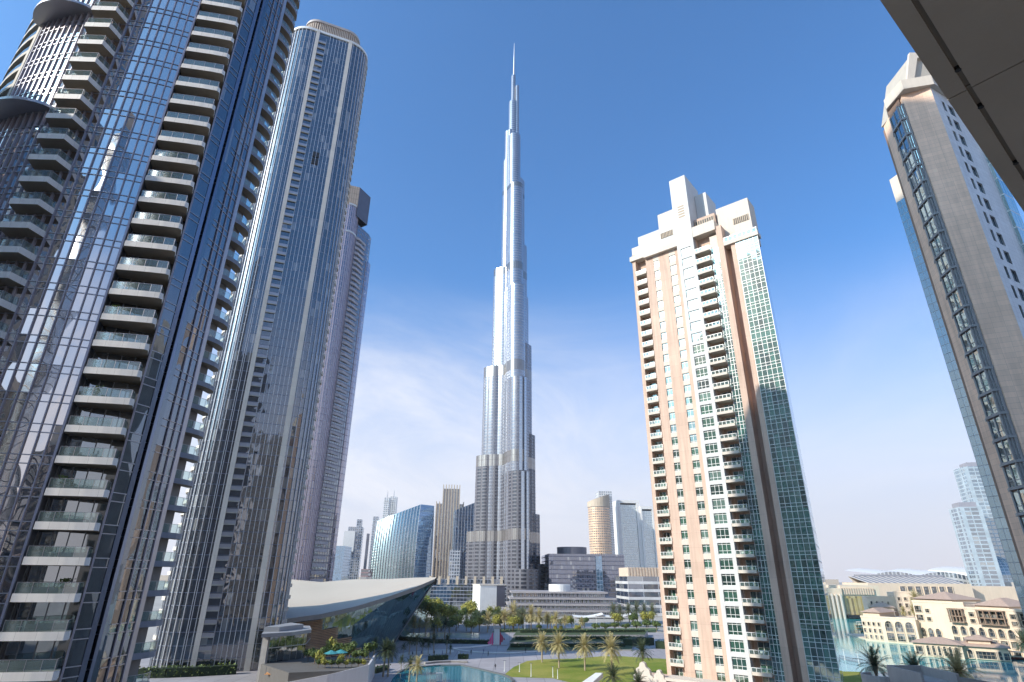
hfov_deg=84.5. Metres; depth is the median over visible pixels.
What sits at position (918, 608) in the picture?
window
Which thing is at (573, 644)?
hedge
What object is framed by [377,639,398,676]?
palm tree
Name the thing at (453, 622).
tree
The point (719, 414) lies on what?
peach apartment tower
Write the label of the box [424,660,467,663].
bench
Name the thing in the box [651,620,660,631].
tree
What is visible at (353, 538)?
office tower
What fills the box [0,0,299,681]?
curved glass tower
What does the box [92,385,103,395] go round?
potted plant
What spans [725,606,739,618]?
window
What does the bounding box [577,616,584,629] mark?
palm tree
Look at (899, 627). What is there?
window
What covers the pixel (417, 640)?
palm tree
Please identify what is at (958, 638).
window
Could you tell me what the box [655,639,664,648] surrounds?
hedge
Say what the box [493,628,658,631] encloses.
lawn
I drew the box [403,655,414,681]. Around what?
palm tree
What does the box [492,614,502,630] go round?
tree
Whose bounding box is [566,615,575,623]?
tree
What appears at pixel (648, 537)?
framed tower
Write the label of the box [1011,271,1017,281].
window
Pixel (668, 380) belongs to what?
window
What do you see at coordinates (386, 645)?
palm tree
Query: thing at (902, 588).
window
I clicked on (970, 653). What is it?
window
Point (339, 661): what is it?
shrub
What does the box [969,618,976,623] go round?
window
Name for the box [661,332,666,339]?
window
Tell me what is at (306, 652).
shrub
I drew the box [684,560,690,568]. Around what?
window
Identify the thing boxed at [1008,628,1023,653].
palm tree
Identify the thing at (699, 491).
window
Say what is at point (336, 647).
shrub
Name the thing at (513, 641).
terrace
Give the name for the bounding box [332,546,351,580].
office tower
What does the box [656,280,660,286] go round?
window
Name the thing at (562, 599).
louvred pavilion
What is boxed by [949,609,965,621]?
window
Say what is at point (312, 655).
shrub
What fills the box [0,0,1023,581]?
sky
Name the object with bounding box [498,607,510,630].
palm tree
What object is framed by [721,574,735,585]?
window
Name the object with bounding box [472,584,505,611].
white cube building
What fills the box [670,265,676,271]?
window
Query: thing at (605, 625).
tree
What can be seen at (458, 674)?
pool
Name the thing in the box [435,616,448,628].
tree
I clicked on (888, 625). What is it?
window
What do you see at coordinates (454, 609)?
tree
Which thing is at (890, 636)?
window
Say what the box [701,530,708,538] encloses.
window
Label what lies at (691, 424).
window
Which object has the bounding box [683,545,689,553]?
window
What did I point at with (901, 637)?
window
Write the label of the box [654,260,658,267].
window
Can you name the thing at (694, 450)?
window
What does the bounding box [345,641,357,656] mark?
shrub
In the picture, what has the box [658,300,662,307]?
window
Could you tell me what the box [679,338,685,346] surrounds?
window
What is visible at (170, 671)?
hedge
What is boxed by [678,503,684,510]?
window
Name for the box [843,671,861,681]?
lawn
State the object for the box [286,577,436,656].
opera house
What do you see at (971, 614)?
window
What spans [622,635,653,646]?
hedge
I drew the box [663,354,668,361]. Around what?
window
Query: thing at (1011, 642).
window
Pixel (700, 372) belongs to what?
window
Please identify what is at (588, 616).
shade sail
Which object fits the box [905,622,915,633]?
window
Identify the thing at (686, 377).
window
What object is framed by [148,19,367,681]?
slender glass tower
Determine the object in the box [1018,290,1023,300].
window
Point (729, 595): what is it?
window
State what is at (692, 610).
window
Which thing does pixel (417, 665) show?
palm tree
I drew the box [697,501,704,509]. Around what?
window
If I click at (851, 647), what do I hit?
lake
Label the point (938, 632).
window
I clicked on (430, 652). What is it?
path
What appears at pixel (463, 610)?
tree
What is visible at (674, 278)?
window
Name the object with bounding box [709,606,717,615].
window
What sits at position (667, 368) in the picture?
window
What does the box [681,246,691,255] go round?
window
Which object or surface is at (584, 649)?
palm tree
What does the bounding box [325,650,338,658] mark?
parasol
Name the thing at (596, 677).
ramp wall
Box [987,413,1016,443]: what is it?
bay window
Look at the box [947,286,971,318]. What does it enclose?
bay window
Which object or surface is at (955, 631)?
window
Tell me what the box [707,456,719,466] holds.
window
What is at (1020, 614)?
window
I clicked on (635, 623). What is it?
tree
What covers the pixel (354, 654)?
shrub
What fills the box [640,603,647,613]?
palm tree
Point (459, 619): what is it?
tree
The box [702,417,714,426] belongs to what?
window
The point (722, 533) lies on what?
window
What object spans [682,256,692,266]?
window
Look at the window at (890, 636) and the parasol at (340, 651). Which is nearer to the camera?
the parasol at (340, 651)
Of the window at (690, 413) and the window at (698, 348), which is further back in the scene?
the window at (698, 348)
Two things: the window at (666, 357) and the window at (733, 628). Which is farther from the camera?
the window at (666, 357)
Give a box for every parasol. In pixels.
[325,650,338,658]
[336,649,347,655]
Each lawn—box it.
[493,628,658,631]
[506,656,666,681]
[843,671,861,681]
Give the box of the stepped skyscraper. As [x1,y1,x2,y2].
[465,43,544,605]
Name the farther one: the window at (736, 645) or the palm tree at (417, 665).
the palm tree at (417, 665)
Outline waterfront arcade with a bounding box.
[860,607,921,643]
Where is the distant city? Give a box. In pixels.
[160,575,838,584]
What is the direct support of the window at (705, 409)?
in the peach apartment tower at (719, 414)
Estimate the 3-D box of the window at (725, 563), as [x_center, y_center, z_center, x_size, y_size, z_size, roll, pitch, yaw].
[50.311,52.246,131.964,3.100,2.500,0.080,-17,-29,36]
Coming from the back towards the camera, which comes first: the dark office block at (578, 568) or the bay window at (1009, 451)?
the dark office block at (578, 568)
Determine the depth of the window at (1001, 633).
222.22 m
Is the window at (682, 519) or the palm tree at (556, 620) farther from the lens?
the palm tree at (556, 620)
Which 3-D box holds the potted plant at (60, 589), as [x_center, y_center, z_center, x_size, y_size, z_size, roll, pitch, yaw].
[-47.345,25.727,59.299,1.584,1.508,1.292,1,-23,0]
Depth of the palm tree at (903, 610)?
287.47 m
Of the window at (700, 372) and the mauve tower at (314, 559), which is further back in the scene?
the mauve tower at (314, 559)
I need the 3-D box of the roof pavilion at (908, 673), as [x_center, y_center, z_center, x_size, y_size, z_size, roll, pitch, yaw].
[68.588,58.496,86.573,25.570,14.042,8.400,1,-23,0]
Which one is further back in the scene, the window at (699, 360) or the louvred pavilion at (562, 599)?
the louvred pavilion at (562, 599)
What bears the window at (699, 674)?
in the peach apartment tower at (719, 414)
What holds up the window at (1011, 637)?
in the building at (999, 620)
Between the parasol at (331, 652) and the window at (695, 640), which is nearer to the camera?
the window at (695, 640)
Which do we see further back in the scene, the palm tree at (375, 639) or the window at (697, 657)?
the palm tree at (375, 639)
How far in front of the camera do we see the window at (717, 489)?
138.57 m
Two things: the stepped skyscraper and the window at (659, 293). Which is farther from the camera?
the stepped skyscraper
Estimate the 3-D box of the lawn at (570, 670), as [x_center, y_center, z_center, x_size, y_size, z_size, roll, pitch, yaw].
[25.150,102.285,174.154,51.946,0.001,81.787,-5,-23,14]
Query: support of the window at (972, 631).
in the building at (999, 620)
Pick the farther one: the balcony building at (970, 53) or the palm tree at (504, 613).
the palm tree at (504, 613)
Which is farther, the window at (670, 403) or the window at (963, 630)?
the window at (963, 630)
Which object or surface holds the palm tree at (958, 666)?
on the ground at (157, 606)
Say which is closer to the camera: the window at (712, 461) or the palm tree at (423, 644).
the window at (712, 461)
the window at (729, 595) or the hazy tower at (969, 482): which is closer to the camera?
the window at (729, 595)
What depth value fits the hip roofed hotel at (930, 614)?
254.41 m
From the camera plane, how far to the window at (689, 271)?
162.24 m
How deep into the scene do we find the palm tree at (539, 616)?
301.95 m
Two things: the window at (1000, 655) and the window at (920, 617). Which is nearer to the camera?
the window at (1000, 655)
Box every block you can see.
[360,569,372,578]
[370,504,433,578]
[449,550,461,578]
[541,547,624,602]
[615,567,661,615]
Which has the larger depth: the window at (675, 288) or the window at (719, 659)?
the window at (675, 288)
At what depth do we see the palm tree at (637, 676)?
126.43 m
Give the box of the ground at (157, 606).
[143,580,841,649]
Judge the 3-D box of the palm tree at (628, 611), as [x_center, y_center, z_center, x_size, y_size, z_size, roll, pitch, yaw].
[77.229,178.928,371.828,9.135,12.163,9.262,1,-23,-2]
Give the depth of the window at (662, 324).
163.83 m
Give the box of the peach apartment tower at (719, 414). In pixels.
[630,175,843,681]
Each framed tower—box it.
[612,500,643,567]
[640,506,657,567]
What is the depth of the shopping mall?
491.61 m
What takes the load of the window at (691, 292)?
in the peach apartment tower at (719, 414)
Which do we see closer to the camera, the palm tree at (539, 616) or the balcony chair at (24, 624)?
the balcony chair at (24, 624)
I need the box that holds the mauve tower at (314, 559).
[292,185,370,581]
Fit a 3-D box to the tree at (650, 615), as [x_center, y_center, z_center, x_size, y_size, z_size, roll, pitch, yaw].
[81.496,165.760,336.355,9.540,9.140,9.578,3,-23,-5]
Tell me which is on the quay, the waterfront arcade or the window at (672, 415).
the waterfront arcade
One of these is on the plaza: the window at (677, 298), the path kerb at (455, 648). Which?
the path kerb at (455, 648)
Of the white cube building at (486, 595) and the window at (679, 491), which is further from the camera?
the white cube building at (486, 595)
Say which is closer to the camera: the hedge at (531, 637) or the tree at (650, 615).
the hedge at (531, 637)
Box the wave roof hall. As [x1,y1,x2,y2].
[845,556,1013,585]
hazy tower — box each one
[949,502,1004,585]
[953,462,1005,558]
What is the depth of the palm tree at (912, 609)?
285.57 m
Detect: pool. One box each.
[391,666,510,681]
[408,632,479,637]
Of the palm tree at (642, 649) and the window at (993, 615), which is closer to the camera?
the palm tree at (642, 649)
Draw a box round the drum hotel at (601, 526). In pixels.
[587,491,614,553]
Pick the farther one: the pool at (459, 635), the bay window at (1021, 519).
the pool at (459, 635)
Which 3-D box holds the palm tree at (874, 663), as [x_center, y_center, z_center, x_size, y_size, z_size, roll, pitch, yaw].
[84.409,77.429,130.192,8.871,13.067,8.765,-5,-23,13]
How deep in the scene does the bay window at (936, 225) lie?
96.17 m
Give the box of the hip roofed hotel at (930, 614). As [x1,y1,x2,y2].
[911,592,982,639]
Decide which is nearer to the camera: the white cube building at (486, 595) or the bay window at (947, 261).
the bay window at (947, 261)
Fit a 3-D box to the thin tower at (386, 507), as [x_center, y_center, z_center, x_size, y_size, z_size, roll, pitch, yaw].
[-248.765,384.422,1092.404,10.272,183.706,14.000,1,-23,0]
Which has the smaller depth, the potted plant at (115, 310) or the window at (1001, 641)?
the potted plant at (115, 310)
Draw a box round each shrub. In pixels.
[302,647,315,661]
[310,649,321,663]
[315,650,325,664]
[320,646,333,655]
[320,657,328,664]
[325,637,337,656]
[333,643,345,657]
[336,658,343,667]
[340,645,354,659]
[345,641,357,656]
[349,658,356,667]
[351,650,359,657]
[358,649,368,658]
[363,641,377,658]
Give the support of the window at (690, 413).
in the peach apartment tower at (719, 414)
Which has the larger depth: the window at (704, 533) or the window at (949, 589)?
the window at (949, 589)
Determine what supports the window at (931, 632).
in the hip roofed hotel at (930, 614)
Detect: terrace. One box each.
[258,654,375,681]
[507,645,632,651]
[509,637,622,644]
[513,631,647,636]
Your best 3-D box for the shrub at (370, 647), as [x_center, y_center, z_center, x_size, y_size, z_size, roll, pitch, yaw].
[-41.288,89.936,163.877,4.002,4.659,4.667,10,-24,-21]
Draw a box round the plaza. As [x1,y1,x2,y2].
[136,622,665,681]
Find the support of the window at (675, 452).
in the peach apartment tower at (719, 414)
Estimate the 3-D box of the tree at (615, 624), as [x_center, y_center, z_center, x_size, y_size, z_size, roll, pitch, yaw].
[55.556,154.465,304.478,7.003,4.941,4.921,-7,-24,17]
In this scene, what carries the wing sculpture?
on the plaza
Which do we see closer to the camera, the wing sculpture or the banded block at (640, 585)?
the wing sculpture
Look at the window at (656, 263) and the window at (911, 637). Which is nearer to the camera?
the window at (656, 263)
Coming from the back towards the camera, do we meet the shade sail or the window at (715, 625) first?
the shade sail
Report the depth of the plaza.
207.01 m
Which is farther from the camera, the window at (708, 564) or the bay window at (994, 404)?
the window at (708, 564)
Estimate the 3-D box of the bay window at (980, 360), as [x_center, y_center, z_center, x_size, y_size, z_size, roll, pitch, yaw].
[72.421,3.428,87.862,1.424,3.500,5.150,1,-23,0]
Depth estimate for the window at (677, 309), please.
162.04 m
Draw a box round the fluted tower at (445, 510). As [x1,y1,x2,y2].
[432,484,463,578]
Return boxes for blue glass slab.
[452,503,474,578]
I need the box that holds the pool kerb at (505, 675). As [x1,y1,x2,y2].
[397,664,514,681]
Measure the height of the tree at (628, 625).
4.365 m
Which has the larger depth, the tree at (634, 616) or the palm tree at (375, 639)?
the tree at (634, 616)
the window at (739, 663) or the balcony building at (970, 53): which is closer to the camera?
the balcony building at (970, 53)
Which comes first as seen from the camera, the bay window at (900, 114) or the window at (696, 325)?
the bay window at (900, 114)
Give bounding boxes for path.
[399,649,453,657]
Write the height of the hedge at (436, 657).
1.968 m
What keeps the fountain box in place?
on the pool at (458, 674)
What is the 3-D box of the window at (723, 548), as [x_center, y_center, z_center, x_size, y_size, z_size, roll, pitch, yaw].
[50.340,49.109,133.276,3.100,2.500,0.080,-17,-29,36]
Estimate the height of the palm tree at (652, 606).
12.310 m
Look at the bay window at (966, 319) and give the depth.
89.44 m
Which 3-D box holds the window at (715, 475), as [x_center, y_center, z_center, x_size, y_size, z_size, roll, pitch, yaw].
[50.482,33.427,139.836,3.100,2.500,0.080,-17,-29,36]
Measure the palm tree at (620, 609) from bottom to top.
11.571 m
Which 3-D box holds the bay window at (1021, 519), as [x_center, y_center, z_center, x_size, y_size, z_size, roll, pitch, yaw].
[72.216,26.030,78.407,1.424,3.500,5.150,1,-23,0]
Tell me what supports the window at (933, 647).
in the water pavilion at (931, 646)
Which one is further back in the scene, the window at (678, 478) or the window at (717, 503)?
the window at (678, 478)
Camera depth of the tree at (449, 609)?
323.10 m
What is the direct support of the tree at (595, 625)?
on the plaza
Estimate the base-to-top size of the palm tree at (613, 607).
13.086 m
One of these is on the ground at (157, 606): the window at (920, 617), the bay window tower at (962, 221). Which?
the bay window tower at (962, 221)
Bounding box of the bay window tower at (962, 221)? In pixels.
[881,52,1023,615]
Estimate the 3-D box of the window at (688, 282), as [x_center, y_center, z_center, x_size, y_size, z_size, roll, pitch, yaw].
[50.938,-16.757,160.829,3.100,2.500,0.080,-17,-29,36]
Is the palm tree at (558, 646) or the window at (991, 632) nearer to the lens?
the palm tree at (558, 646)
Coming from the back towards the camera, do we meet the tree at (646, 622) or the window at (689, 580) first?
the tree at (646, 622)
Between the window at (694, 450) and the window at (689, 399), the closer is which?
the window at (694, 450)
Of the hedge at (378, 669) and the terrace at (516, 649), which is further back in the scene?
the terrace at (516, 649)
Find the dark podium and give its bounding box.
[429,576,505,608]
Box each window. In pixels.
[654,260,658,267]
[655,270,659,276]
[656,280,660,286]
[657,290,661,297]
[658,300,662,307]
[659,311,664,317]
[660,321,665,328]
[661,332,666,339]
[662,343,667,350]
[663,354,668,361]
[664,365,669,372]
[666,377,671,384]
[667,388,672,395]
[668,400,673,407]
[669,255,674,261]
[669,412,674,419]
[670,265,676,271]
[670,424,676,432]
[671,275,677,281]
[672,437,677,444]
[673,285,678,292]
[673,450,678,457]
[674,295,679,302]
[674,462,680,470]
[675,306,681,313]
[676,317,682,323]
[676,476,681,483]
[677,489,683,497]
[678,327,683,334]
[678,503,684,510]
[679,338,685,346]
[680,350,686,357]
[680,516,686,524]
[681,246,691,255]
[681,361,687,368]
[681,531,687,539]
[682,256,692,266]
[683,267,693,276]
[683,373,689,380]
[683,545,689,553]
[684,385,690,392]
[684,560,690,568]
[685,277,695,286]
[685,397,692,404]
[686,288,696,297]
[686,574,692,583]
[687,298,698,308]
[687,409,693,416]
[687,590,693,598]
[688,421,695,429]
[689,309,699,319]
[689,605,695,614]
[690,320,701,330]
[690,434,696,442]
[690,621,697,630]
[691,332,702,341]
[691,447,698,455]
[692,637,699,647]
[693,343,704,353]
[693,460,699,468]
[694,355,705,365]
[694,474,701,482]
[694,653,700,663]
[695,670,702,677]
[696,367,707,376]
[696,487,703,495]
[697,379,709,389]
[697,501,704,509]
[699,391,710,401]
[699,515,706,523]
[700,404,712,414]
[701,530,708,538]
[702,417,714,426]
[702,544,710,553]
[704,429,715,439]
[704,559,711,568]
[705,443,717,453]
[706,575,713,583]
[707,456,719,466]
[707,590,715,599]
[709,470,721,480]
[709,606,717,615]
[710,484,723,494]
[711,622,719,632]
[712,498,725,509]
[713,638,721,648]
[714,513,727,523]
[715,655,723,665]
[716,528,729,538]
[717,672,725,680]
[718,543,731,553]
[719,558,733,569]
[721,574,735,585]
[723,590,737,601]
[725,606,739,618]
[727,622,741,635]
[730,639,744,652]
[732,657,746,670]
[734,674,748,681]
[884,620,894,631]
[886,632,896,640]
[889,103,907,136]
[894,118,912,151]
[894,621,904,632]
[896,633,906,641]
[898,133,918,165]
[899,586,905,590]
[903,148,923,181]
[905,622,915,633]
[907,634,916,642]
[908,164,928,196]
[913,180,934,212]
[913,605,922,612]
[915,586,922,594]
[915,645,924,654]
[916,614,924,620]
[919,196,940,229]
[920,627,927,636]
[923,586,930,594]
[924,213,946,245]
[925,645,931,655]
[928,628,935,636]
[929,230,952,263]
[930,586,937,593]
[931,645,937,655]
[935,248,958,281]
[935,628,942,636]
[937,646,942,655]
[938,586,945,591]
[941,267,965,299]
[946,586,953,592]
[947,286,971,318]
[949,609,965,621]
[951,625,959,634]
[953,306,978,337]
[953,636,961,640]
[959,326,985,357]
[960,626,968,635]
[966,347,993,378]
[967,611,975,616]
[967,649,974,658]
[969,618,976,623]
[969,626,976,635]
[973,368,1000,399]
[975,650,997,659]
[978,611,1008,624]
[978,627,986,636]
[980,390,1008,421]
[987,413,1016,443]
[987,628,996,638]
[994,437,1023,467]
[997,629,1006,638]
[997,651,1003,660]
[1000,640,1009,645]
[1002,461,1023,491]
[1003,653,1011,660]
[1007,629,1016,639]
[1008,614,1017,619]
[1010,488,1023,516]
[1010,621,1019,626]
[1010,641,1020,649]
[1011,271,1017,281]
[1012,650,1022,656]
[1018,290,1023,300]
[1018,516,1023,533]
[1019,613,1023,625]
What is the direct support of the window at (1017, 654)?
in the building at (999, 620)
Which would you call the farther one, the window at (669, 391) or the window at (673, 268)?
the window at (673, 268)
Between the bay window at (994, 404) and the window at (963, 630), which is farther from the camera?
the window at (963, 630)
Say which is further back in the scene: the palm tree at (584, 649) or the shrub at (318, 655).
the palm tree at (584, 649)
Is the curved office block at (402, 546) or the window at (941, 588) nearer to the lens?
the window at (941, 588)
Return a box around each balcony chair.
[15,621,26,631]
[48,548,58,556]
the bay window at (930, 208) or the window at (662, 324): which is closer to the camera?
the bay window at (930, 208)
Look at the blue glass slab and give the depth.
763.68 m
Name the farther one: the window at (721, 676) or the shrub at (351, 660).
the shrub at (351, 660)
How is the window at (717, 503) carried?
in the peach apartment tower at (719, 414)
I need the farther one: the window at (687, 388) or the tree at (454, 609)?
the tree at (454, 609)
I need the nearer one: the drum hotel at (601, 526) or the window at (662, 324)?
the window at (662, 324)
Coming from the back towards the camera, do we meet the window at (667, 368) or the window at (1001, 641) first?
the window at (1001, 641)
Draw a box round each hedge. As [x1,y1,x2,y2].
[137,662,236,677]
[375,664,390,673]
[400,636,488,643]
[428,654,447,660]
[458,653,468,658]
[510,642,624,646]
[515,635,630,639]
[520,628,644,632]
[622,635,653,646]
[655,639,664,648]
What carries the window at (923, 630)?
in the hip roofed hotel at (930, 614)
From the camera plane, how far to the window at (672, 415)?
153.27 m
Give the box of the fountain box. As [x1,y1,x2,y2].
[436,673,442,680]
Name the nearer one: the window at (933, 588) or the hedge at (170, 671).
the hedge at (170, 671)
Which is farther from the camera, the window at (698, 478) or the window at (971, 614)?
the window at (971, 614)
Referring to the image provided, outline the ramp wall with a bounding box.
[583,673,602,681]
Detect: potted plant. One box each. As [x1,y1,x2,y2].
[54,578,70,592]
[56,475,68,487]
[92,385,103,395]
[111,304,120,313]
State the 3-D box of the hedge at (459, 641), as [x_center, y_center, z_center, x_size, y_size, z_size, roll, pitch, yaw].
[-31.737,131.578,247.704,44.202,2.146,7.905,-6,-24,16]
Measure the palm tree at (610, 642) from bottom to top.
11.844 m
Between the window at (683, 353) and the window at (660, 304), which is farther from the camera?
the window at (660, 304)
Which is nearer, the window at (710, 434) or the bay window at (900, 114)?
the bay window at (900, 114)
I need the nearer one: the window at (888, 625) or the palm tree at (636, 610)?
the window at (888, 625)
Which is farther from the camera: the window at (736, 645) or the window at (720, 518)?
the window at (720, 518)
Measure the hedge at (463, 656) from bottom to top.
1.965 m
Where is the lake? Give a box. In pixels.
[833,618,1023,681]
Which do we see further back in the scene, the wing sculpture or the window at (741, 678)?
the wing sculpture
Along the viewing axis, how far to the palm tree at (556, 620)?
299.25 m
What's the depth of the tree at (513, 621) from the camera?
298.99 m
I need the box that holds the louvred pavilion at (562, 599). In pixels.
[501,584,630,616]
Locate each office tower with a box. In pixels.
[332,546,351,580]
[343,519,363,579]
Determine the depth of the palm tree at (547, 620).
305.68 m
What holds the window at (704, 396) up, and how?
in the peach apartment tower at (719, 414)
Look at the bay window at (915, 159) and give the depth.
101.58 m
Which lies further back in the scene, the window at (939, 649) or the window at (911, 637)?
the window at (911, 637)
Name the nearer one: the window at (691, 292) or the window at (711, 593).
the window at (711, 593)
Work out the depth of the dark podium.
500.75 m
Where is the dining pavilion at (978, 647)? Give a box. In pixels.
[961,635,1011,661]
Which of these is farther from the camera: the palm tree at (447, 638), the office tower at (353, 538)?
the office tower at (353, 538)
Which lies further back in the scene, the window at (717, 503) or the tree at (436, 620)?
the tree at (436, 620)
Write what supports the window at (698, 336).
in the peach apartment tower at (719, 414)
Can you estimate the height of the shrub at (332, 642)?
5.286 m
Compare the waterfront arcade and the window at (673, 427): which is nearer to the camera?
the window at (673, 427)
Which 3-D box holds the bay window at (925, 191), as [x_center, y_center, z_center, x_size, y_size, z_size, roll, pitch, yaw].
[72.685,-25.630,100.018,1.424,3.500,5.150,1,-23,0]
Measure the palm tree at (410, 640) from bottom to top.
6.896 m
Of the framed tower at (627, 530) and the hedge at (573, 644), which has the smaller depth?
the hedge at (573, 644)
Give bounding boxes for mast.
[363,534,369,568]
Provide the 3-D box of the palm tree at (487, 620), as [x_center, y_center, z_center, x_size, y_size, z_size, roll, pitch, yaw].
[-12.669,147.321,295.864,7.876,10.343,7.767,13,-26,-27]
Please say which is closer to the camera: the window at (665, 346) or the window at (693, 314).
the window at (693, 314)
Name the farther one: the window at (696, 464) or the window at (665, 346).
the window at (665, 346)
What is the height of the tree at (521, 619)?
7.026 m
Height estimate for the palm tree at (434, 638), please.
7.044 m
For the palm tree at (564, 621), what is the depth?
306.73 m
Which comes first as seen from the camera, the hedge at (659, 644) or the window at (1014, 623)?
the window at (1014, 623)
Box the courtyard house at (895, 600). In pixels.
[862,591,917,616]
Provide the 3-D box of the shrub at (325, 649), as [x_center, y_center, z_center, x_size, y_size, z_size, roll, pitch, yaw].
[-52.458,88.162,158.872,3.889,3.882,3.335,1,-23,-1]
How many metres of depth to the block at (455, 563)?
725.80 m
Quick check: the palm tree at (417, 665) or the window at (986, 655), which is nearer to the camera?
the palm tree at (417, 665)
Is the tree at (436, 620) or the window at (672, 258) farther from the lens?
the tree at (436, 620)
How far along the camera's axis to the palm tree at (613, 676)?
129.96 m
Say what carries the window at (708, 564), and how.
in the peach apartment tower at (719, 414)
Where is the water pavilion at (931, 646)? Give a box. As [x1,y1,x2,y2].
[911,637,965,658]
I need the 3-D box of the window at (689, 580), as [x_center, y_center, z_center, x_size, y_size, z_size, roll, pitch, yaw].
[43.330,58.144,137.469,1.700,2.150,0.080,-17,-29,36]
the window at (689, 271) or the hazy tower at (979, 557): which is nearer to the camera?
the window at (689, 271)
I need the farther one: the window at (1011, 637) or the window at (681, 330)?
the window at (1011, 637)
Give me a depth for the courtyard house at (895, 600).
307.55 m
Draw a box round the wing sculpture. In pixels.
[486,626,506,645]
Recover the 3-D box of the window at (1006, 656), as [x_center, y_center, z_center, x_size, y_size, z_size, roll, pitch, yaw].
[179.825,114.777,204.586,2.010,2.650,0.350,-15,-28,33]
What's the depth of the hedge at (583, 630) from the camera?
275.10 m
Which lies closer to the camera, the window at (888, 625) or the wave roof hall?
the window at (888, 625)
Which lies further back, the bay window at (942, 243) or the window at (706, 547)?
the window at (706, 547)
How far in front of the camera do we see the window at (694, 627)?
133.58 m
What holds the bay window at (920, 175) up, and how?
in the bay window tower at (962, 221)
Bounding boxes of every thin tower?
[368,516,378,568]
[382,493,390,518]
[389,490,397,515]
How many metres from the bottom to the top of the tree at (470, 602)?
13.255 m
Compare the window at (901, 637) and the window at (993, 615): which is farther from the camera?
the window at (901, 637)
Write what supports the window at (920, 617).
in the hip roofed hotel at (930, 614)
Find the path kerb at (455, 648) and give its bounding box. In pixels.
[452,643,539,653]
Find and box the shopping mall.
[826,574,1018,618]
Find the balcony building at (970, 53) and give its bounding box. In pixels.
[880,0,1023,210]
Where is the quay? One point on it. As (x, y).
(862, 636)
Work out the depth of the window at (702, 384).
149.06 m
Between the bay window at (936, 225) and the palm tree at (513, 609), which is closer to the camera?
the bay window at (936, 225)
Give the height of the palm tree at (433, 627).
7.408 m
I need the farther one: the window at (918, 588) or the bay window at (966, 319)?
the window at (918, 588)
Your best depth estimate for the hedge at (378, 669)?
170.62 m
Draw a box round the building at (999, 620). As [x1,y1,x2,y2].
[944,598,1023,657]
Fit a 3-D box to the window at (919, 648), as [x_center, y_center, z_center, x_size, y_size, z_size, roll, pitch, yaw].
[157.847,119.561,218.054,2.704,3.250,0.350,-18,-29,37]
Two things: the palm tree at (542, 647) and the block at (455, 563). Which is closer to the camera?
the palm tree at (542, 647)
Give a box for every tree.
[371,636,381,654]
[374,637,396,676]
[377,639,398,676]
[397,655,405,666]
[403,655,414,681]
[404,634,414,654]
[409,655,425,681]
[411,634,421,654]
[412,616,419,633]
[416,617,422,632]
[419,614,431,635]
[419,641,426,653]
[424,597,443,617]
[428,602,448,616]
[428,616,441,633]
[429,622,436,638]
[429,633,437,653]
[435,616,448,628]
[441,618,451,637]
[441,633,451,653]
[443,604,455,617]
[443,620,457,632]
[447,605,461,616]
[449,615,463,630]
[459,607,467,616]
[460,600,474,614]
[463,601,477,615]
[463,618,478,632]
[474,614,485,631]
[481,611,493,632]
[485,605,501,625]
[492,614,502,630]
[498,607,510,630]
[505,600,521,629]
[505,615,520,631]
[516,606,528,627]
[518,616,524,629]
[522,604,536,629]
[531,607,545,629]
[531,631,549,661]
[543,612,551,628]
[548,629,570,667]
[549,611,561,625]
[560,615,568,629]
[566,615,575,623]
[573,625,580,629]
[574,632,595,670]
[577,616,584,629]
[591,623,600,628]
[596,631,622,665]
[599,622,610,628]
[601,662,625,681]
[607,602,619,622]
[610,612,624,622]
[610,622,620,627]
[616,604,624,622]
[621,623,630,628]
[623,602,631,621]
[626,667,646,681]
[628,613,638,626]
[630,601,644,620]
[631,620,641,627]
[631,638,653,661]
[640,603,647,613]
[640,610,655,626]
[642,619,651,630]
[646,603,657,620]
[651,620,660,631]
[853,646,890,676]
[898,651,929,664]
[899,606,908,616]
[907,588,922,605]
[909,605,914,616]
[933,645,985,680]
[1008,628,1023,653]
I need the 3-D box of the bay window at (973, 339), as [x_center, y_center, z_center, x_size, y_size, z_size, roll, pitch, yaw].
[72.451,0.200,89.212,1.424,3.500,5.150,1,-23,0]
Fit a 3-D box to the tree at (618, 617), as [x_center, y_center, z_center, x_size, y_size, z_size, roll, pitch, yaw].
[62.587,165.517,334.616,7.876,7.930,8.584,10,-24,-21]
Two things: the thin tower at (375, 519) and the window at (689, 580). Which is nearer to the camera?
the window at (689, 580)
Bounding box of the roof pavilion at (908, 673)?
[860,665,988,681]
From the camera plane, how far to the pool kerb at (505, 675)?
176.85 m
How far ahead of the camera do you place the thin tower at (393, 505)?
1139.77 m
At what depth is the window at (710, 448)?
142.55 m
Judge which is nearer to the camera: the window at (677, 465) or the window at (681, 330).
the window at (677, 465)
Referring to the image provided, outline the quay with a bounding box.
[845,634,864,638]
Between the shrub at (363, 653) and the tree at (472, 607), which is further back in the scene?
the tree at (472, 607)
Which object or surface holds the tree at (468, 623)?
on the plaza
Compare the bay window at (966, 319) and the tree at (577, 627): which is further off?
the tree at (577, 627)
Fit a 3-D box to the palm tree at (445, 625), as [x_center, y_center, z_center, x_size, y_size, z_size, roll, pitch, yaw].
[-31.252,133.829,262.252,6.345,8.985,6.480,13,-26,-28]
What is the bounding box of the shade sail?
[573,613,603,617]
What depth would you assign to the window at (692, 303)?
158.27 m

